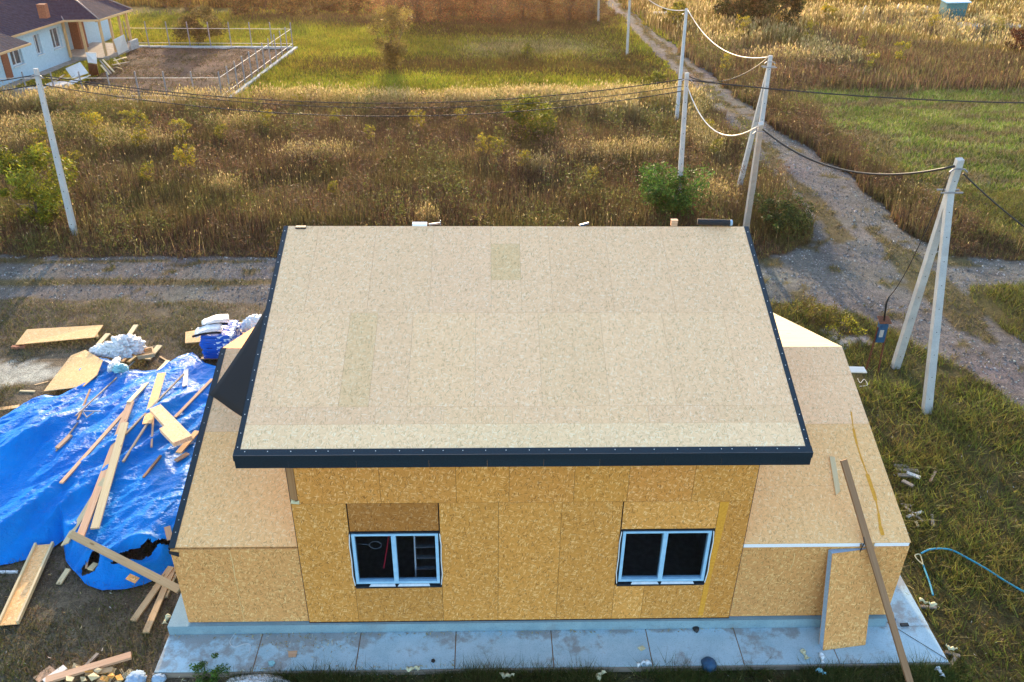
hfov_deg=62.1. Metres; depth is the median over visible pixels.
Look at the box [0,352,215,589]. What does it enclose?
blue tarp
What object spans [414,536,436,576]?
step ladder
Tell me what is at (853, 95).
power cable
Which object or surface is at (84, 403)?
wooden board
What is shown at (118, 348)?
white plastic heap
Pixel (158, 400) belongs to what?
wooden board
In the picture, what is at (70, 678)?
board offcut
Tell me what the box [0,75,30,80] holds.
power cable
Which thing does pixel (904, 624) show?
stick
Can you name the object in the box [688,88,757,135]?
power cable
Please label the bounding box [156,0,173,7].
bare bush
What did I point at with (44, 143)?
goldenrod
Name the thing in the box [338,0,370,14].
bare bush
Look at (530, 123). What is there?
young tree
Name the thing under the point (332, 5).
bare bush
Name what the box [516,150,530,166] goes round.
goldenrod
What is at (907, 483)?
weathered board
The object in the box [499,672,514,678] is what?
film strip
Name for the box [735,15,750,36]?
goldenrod
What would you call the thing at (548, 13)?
bare bush
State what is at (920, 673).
rough grass
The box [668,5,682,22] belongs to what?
goldenrod
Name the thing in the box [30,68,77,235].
utility pole
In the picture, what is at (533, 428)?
panel house
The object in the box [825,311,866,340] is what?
shrub
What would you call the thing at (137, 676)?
foam lump
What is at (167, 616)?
film strip
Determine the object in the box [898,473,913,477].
weathered board
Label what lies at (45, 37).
plastered house
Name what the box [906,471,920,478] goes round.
weathered board
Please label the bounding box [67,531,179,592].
wooden board
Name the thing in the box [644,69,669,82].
shrub
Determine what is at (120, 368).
film scrap
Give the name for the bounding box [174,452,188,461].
wooden board
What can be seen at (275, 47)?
yard fence
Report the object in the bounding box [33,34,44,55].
window
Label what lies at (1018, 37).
shrub
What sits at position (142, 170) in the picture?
goldenrod
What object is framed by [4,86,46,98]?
cement wall
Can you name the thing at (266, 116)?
goldenrod
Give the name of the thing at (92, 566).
wooden board
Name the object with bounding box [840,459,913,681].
wooden beam
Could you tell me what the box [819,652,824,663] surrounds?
film strip
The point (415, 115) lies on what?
goldenrod
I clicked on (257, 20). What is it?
meadow grass
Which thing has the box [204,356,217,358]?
shingle pack
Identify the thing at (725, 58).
goldenrod
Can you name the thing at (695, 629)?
glove
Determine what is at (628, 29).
utility pole
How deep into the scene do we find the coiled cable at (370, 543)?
17.24 m
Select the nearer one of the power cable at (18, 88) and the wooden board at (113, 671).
the wooden board at (113, 671)
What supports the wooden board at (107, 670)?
on the wooden board
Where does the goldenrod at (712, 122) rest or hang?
on the ground at (40, 368)
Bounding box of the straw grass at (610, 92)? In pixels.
[0,0,1023,254]
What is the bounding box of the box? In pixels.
[670,219,677,225]
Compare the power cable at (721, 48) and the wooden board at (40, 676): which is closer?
the wooden board at (40, 676)
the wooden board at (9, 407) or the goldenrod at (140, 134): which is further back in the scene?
the goldenrod at (140, 134)
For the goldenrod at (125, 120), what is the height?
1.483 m
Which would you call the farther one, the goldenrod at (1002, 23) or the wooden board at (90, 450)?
the goldenrod at (1002, 23)
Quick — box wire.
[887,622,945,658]
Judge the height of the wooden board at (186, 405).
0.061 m
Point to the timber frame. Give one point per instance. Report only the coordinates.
(149, 352)
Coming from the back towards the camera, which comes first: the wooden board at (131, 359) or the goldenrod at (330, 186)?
the goldenrod at (330, 186)
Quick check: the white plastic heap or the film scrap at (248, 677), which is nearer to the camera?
the film scrap at (248, 677)
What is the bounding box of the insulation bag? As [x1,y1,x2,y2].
[241,314,260,332]
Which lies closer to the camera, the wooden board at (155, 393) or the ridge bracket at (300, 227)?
the ridge bracket at (300, 227)
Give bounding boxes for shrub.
[55,157,78,186]
[171,5,228,43]
[189,652,230,681]
[521,42,534,54]
[636,161,714,220]
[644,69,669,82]
[662,0,688,25]
[744,187,815,235]
[789,293,844,329]
[817,2,838,18]
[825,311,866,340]
[1005,27,1023,52]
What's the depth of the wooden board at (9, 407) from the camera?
25.08 m
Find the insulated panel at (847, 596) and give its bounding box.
[819,548,875,649]
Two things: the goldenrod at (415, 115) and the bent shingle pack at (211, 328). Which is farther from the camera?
the goldenrod at (415, 115)
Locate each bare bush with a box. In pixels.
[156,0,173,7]
[171,0,197,10]
[226,0,259,15]
[257,0,276,8]
[282,0,318,16]
[315,0,343,11]
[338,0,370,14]
[363,0,420,17]
[394,0,438,22]
[411,0,469,21]
[429,0,480,17]
[464,0,530,23]
[495,0,549,22]
[522,0,574,19]
[547,0,592,22]
[567,0,614,20]
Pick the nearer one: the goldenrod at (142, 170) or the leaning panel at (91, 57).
the goldenrod at (142, 170)
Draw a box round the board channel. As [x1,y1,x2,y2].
[0,541,53,625]
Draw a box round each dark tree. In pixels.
[712,0,769,22]
[732,0,806,24]
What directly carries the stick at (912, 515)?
on the ground at (40, 368)
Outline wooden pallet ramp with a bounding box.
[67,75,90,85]
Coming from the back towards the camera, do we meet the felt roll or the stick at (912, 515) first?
the stick at (912, 515)
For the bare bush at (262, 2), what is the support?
on the ground at (40, 368)
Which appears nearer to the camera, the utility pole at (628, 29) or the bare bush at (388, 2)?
the utility pole at (628, 29)
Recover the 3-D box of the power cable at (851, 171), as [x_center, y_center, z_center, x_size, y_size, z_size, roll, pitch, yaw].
[10.094,-5.684,25.618,0.066,1.264,6.924,-16,34,-26]
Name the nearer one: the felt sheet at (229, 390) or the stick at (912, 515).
the felt sheet at (229, 390)
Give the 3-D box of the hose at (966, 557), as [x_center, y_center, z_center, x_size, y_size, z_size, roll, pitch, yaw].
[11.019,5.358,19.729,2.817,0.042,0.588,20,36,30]
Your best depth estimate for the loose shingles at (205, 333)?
27.01 m
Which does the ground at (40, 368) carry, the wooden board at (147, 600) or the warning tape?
the wooden board at (147, 600)
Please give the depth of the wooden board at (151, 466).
21.79 m
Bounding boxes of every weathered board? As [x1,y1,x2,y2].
[896,467,918,472]
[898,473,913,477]
[901,479,913,487]
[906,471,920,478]
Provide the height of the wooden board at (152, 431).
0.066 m
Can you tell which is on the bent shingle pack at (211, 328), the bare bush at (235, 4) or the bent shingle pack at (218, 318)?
the bent shingle pack at (218, 318)
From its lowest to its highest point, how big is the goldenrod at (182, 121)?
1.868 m
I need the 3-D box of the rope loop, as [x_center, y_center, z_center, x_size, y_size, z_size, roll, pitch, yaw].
[9.619,5.149,20.054,0.169,0.027,0.364,0,30,-2]
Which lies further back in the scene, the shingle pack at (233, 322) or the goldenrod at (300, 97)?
the goldenrod at (300, 97)
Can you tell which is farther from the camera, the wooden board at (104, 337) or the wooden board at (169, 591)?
the wooden board at (104, 337)
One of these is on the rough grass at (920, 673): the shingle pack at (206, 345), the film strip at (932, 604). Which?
the film strip at (932, 604)
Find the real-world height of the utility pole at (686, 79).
6.691 m
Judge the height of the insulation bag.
0.562 m
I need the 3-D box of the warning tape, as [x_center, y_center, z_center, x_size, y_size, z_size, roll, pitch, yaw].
[-2.541,4.220,17.238,0.204,1.004,0.022,-7,31,-12]
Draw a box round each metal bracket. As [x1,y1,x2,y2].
[82,410,100,417]
[429,220,440,225]
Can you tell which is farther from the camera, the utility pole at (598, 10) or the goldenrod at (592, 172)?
the utility pole at (598, 10)
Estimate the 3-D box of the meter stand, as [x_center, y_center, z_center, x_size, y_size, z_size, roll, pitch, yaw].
[11.558,-0.154,26.626,0.527,3.036,0.527,0,30,-2]
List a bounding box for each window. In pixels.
[12,49,25,67]
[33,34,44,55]
[49,27,64,49]
[348,531,442,588]
[616,529,713,585]
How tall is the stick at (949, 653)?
0.040 m
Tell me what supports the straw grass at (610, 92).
on the ground at (40, 368)
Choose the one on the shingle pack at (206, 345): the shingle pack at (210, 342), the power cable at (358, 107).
the shingle pack at (210, 342)
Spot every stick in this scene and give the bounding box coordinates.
[900,503,922,521]
[900,623,908,626]
[906,510,921,517]
[919,605,936,608]
[945,650,959,657]
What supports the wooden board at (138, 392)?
on the blue tarp
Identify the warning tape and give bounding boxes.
[383,536,388,567]
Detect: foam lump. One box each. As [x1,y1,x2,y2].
[125,670,146,681]
[151,673,166,681]
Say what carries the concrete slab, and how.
on the ground at (40, 368)
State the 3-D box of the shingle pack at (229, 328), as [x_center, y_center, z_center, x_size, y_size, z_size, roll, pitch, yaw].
[-9.451,-0.370,27.478,1.019,0.116,0.357,-1,30,-3]
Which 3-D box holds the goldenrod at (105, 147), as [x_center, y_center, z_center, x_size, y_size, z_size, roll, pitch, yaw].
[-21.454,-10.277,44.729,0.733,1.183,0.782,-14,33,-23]
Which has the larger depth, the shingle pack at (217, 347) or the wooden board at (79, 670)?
the shingle pack at (217, 347)
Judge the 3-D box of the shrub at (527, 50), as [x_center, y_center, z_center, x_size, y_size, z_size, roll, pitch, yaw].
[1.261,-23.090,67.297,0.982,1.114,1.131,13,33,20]
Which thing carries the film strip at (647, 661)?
on the concrete slab
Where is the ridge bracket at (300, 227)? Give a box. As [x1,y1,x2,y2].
[295,225,305,228]
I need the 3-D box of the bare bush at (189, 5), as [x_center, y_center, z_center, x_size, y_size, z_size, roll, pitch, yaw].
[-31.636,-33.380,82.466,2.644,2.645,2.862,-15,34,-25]
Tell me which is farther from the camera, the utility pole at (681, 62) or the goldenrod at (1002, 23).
the goldenrod at (1002, 23)
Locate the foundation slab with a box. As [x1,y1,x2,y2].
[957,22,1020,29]
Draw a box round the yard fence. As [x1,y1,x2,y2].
[4,21,297,102]
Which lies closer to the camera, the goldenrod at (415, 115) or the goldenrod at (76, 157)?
the goldenrod at (76, 157)
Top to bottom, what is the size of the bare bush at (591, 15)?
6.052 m
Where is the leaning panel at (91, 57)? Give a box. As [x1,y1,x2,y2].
[85,52,96,63]
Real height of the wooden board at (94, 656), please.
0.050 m
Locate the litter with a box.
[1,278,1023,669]
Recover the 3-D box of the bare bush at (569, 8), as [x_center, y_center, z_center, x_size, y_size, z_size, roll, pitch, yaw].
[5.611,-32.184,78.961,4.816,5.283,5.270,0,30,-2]
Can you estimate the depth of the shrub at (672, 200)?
37.60 m
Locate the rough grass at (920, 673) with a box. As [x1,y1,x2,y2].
[0,1,1023,681]
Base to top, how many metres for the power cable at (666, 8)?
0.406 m
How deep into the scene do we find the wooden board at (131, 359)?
27.44 m
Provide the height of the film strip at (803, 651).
0.088 m
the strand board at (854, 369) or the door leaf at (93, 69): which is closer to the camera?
the strand board at (854, 369)
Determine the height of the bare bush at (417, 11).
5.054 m
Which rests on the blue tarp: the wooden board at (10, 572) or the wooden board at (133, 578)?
the wooden board at (133, 578)
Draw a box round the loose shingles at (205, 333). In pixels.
[192,331,220,337]
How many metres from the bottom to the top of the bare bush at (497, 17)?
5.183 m
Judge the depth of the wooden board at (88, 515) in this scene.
20.98 m
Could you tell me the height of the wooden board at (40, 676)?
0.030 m
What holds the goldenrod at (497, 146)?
on the ground at (40, 368)
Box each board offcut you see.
[66,676,73,681]
[88,672,99,680]
[94,667,102,672]
[100,676,108,681]
[115,674,122,680]
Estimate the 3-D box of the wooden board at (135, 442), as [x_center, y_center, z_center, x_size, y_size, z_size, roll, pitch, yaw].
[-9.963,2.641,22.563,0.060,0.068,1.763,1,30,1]
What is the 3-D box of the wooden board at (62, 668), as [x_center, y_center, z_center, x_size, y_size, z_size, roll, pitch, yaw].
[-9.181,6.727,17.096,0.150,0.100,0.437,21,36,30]
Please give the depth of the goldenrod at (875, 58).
63.15 m
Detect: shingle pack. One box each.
[194,323,222,337]
[199,340,233,346]
[200,331,234,338]
[200,335,234,341]
[200,339,233,343]
[201,314,229,324]
[201,346,223,348]
[202,351,219,353]
[203,348,219,350]
[203,353,218,355]
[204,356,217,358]
[222,320,238,326]
[223,325,236,330]
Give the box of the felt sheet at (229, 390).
[209,310,264,416]
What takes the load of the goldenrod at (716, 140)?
on the ground at (40, 368)
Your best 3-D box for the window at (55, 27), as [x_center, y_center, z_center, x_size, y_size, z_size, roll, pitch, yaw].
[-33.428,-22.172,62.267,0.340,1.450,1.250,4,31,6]
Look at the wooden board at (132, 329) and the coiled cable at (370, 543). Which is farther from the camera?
the wooden board at (132, 329)
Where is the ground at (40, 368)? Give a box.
[0,0,1023,681]
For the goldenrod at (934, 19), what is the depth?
77.34 m
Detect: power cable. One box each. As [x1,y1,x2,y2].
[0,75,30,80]
[0,85,36,91]
[41,75,683,103]
[41,77,682,107]
[43,84,682,116]
[649,0,684,10]
[688,10,767,57]
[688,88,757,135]
[689,58,767,81]
[689,80,1023,103]
[762,129,954,175]
[889,173,950,296]
[963,173,1023,226]
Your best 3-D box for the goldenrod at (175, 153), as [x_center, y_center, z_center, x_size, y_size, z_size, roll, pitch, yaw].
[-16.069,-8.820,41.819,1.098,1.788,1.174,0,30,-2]
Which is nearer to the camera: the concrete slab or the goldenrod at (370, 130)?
the concrete slab
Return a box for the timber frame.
[137,347,154,358]
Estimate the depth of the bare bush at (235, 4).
80.34 m
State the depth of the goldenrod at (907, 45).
64.71 m
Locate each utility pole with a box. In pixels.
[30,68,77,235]
[597,0,599,20]
[626,0,630,54]
[675,8,687,122]
[677,72,691,215]
[736,55,776,201]
[743,121,764,226]
[890,157,967,414]
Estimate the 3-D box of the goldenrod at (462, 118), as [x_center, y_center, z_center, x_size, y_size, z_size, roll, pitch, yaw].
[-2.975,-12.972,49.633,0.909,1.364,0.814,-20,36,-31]
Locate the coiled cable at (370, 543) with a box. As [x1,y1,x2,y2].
[358,541,381,548]
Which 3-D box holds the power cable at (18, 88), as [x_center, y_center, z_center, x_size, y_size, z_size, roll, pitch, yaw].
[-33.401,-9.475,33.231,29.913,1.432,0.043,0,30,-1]
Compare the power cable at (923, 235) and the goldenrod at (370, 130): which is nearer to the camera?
the power cable at (923, 235)
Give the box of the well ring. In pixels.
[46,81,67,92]
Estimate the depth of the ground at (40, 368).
31.06 m
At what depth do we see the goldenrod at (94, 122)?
46.03 m
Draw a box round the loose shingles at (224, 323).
[199,322,227,326]
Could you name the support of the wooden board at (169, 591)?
on the ground at (40, 368)
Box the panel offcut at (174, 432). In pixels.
[149,404,192,446]
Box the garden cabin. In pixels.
[939,0,971,20]
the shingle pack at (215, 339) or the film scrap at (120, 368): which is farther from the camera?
the shingle pack at (215, 339)
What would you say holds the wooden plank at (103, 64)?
on the ground at (40, 368)
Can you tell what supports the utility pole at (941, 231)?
on the ground at (40, 368)
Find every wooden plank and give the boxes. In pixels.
[99,60,111,73]
[102,59,114,71]
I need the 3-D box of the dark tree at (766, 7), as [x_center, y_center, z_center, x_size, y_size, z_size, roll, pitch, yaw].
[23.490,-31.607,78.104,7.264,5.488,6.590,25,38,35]
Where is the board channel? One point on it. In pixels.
(20, 596)
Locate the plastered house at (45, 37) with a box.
[0,0,139,89]
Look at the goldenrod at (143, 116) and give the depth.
46.64 m
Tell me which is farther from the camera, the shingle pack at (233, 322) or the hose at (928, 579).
the shingle pack at (233, 322)
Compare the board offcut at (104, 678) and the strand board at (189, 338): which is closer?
the board offcut at (104, 678)
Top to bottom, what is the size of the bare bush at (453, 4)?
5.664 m
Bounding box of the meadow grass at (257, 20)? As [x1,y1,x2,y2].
[15,0,1023,192]
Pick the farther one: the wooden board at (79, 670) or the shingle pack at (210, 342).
the shingle pack at (210, 342)
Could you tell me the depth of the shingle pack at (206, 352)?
27.29 m
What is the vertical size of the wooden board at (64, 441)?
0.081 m
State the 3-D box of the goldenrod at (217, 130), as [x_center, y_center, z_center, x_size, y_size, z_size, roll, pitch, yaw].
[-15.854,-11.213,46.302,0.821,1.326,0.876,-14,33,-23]
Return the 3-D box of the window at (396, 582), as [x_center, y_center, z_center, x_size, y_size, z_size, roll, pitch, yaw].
[-2.316,4.407,17.082,1.833,1.540,0.150,0,30,-2]
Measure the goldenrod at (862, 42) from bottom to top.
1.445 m
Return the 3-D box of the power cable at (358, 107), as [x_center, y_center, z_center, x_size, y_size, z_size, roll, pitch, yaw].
[-5.517,-10.165,34.546,25.623,1.475,0.035,-3,31,-6]
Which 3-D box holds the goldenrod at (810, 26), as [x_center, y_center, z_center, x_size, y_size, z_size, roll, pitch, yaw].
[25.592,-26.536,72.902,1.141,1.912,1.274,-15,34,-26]
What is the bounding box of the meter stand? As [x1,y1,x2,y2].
[865,296,891,373]
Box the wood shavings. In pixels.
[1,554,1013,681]
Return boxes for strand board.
[15,325,102,344]
[44,350,102,390]
[185,322,244,342]
[849,366,866,372]
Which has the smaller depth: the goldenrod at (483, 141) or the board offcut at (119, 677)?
the board offcut at (119, 677)
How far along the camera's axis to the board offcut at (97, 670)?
17.06 m
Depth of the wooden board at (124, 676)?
17.14 m
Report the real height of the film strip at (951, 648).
0.101 m
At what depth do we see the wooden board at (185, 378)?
25.34 m
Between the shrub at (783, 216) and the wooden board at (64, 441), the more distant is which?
the shrub at (783, 216)
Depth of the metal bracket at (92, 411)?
23.55 m
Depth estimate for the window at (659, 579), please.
17.34 m
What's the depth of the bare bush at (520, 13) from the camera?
79.66 m
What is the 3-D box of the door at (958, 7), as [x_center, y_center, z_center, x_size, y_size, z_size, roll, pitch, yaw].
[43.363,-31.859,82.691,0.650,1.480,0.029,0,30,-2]
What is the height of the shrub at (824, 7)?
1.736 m
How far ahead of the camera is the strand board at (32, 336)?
28.44 m
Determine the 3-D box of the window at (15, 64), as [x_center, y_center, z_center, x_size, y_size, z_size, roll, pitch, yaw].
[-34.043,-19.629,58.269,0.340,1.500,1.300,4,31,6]
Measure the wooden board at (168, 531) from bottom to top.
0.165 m
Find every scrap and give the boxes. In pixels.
[112,363,128,372]
[227,673,289,681]
[288,651,296,656]
[412,222,426,225]
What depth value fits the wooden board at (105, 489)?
21.27 m
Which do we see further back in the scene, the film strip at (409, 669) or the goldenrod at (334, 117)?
the goldenrod at (334, 117)
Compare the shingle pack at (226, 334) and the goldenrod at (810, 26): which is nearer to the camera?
the shingle pack at (226, 334)
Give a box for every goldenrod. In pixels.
[25,128,46,144]
[32,140,48,151]
[67,150,82,164]
[79,111,106,141]
[95,133,109,150]
[116,110,133,127]
[128,129,147,152]
[130,109,153,130]
[138,161,153,182]
[169,118,191,143]
[173,143,195,170]
[213,123,226,145]
[260,108,276,130]
[293,92,304,110]
[327,180,337,195]
[329,106,340,122]
[363,124,375,140]
[408,110,425,130]
[454,108,467,124]
[474,132,491,155]
[490,136,504,154]
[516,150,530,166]
[587,166,598,182]
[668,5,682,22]
[702,118,714,132]
[709,138,723,155]
[720,52,735,69]
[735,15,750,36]
[803,21,818,35]
[857,35,867,48]
[866,53,880,69]
[894,41,911,61]
[928,13,940,31]
[995,17,1005,35]
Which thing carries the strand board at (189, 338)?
on the ground at (40, 368)
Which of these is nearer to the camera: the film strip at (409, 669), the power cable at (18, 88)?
the film strip at (409, 669)
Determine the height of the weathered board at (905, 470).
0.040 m
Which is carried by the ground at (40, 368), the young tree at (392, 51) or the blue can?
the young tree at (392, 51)
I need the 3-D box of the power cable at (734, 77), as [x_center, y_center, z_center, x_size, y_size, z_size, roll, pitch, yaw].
[9.260,-11.537,36.346,4.058,0.832,0.039,-12,33,-21]
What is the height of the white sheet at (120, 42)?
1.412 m
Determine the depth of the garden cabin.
82.54 m
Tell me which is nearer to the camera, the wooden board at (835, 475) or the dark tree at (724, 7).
the wooden board at (835, 475)
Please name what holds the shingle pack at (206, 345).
on the shingle pack at (217, 347)
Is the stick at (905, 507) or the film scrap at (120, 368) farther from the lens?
the film scrap at (120, 368)
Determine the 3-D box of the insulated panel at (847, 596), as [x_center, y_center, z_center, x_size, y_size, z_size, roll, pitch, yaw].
[6.930,5.309,17.589,0.972,2.263,0.727,-4,31,-8]
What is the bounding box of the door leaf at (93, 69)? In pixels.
[88,63,98,75]
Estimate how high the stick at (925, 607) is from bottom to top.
0.040 m
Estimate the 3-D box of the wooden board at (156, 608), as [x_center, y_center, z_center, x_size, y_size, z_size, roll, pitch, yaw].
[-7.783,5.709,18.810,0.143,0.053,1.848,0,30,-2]
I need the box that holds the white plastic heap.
[88,333,146,371]
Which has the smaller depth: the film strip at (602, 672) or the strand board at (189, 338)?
the film strip at (602, 672)
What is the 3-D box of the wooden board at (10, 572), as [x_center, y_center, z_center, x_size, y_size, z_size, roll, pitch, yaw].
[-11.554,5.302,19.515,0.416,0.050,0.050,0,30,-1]
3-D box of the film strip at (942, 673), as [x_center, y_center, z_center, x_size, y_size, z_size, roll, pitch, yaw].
[8.713,6.733,17.305,0.138,0.089,0.246,0,30,-2]
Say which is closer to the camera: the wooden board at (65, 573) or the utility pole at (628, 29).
the wooden board at (65, 573)
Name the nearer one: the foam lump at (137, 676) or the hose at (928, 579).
the foam lump at (137, 676)
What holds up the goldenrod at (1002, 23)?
on the ground at (40, 368)
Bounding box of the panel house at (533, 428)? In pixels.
[167,226,910,634]
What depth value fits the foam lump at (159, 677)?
16.98 m
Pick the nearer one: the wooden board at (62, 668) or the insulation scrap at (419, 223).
the wooden board at (62, 668)
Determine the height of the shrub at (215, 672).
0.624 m
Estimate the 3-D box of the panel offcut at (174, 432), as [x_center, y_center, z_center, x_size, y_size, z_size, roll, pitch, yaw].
[-9.276,2.261,22.878,0.504,0.130,1.948,-25,39,-36]
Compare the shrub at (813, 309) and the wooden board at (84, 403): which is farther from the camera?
the shrub at (813, 309)
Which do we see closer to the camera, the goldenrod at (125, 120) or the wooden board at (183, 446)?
the wooden board at (183, 446)
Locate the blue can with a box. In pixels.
[701,656,716,671]
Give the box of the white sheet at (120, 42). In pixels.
[113,35,128,54]
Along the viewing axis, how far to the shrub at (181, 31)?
69.30 m
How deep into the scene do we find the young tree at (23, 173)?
35.95 m
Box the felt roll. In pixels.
[697,219,732,225]
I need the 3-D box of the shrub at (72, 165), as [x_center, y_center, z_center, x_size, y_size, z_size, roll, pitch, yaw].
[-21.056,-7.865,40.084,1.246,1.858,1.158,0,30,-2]
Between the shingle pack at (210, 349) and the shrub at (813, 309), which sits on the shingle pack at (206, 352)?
the shingle pack at (210, 349)
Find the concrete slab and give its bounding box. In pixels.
[152,576,950,677]
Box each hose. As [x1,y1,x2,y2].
[920,548,1023,591]
[922,565,933,595]
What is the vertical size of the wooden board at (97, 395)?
0.698 m
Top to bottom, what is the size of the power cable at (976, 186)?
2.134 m
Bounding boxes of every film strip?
[162,614,170,623]
[406,665,420,671]
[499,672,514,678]
[595,670,606,680]
[637,659,651,666]
[800,648,811,659]
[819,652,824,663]
[919,598,936,606]
[934,666,944,676]
[946,644,956,650]
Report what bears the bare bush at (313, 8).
on the ground at (40, 368)
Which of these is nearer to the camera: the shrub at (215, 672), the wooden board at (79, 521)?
the shrub at (215, 672)
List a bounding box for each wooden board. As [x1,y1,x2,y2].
[0,405,19,409]
[0,570,17,573]
[19,390,35,392]
[33,665,54,681]
[42,665,67,681]
[45,651,131,681]
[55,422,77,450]
[55,434,72,448]
[56,568,70,584]
[59,410,123,483]
[61,478,104,545]
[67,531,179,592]
[75,361,134,415]
[77,389,90,419]
[77,401,133,535]
[84,652,98,664]
[85,667,112,675]
[87,562,97,570]
[90,422,128,529]
[96,333,109,343]
[107,668,116,681]
[115,669,132,681]
[122,424,147,461]
[126,374,183,434]
[126,574,139,582]
[127,325,138,333]
[127,355,136,363]
[127,360,169,401]
[130,566,173,621]
[142,372,165,423]
[142,455,161,477]
[142,568,175,632]
[145,345,161,359]
[150,417,153,447]
[164,526,171,540]
[165,574,176,597]
[174,378,211,417]
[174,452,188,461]
[176,430,198,453]
[182,369,188,386]
[829,456,839,494]
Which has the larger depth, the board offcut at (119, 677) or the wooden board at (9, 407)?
the wooden board at (9, 407)
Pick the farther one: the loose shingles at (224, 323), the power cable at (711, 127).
the power cable at (711, 127)
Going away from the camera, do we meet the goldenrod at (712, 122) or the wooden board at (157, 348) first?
the wooden board at (157, 348)
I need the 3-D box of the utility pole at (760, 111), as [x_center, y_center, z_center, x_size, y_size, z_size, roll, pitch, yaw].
[11.149,-9.476,38.894,0.620,7.104,2.287,0,30,-2]
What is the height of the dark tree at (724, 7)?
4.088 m
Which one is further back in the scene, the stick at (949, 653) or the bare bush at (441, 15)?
the bare bush at (441, 15)
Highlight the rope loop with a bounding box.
[914,554,923,564]
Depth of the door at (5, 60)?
57.41 m
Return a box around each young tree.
[0,143,78,228]
[365,5,413,69]
[502,93,557,145]
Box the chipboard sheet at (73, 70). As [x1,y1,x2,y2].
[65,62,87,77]
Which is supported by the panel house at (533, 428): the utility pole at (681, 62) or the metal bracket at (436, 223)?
the metal bracket at (436, 223)
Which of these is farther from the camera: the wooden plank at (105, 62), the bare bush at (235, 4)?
the bare bush at (235, 4)
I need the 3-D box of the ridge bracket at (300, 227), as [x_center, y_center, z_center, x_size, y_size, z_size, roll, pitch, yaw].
[-4.609,-2.483,18.558,0.220,0.042,0.100,0,30,-2]
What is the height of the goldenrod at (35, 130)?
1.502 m
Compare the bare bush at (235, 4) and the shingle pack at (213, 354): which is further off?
the bare bush at (235, 4)
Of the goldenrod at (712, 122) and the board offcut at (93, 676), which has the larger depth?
the goldenrod at (712, 122)
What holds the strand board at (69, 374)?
on the blue tarp
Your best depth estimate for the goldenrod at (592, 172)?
41.68 m
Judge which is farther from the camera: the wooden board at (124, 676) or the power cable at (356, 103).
the power cable at (356, 103)
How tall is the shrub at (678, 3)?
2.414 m
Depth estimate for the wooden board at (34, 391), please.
25.81 m
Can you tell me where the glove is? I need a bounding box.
[692,626,698,632]
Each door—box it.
[0,53,13,78]
[953,5,962,20]
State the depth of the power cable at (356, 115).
34.93 m
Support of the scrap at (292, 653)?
on the concrete slab

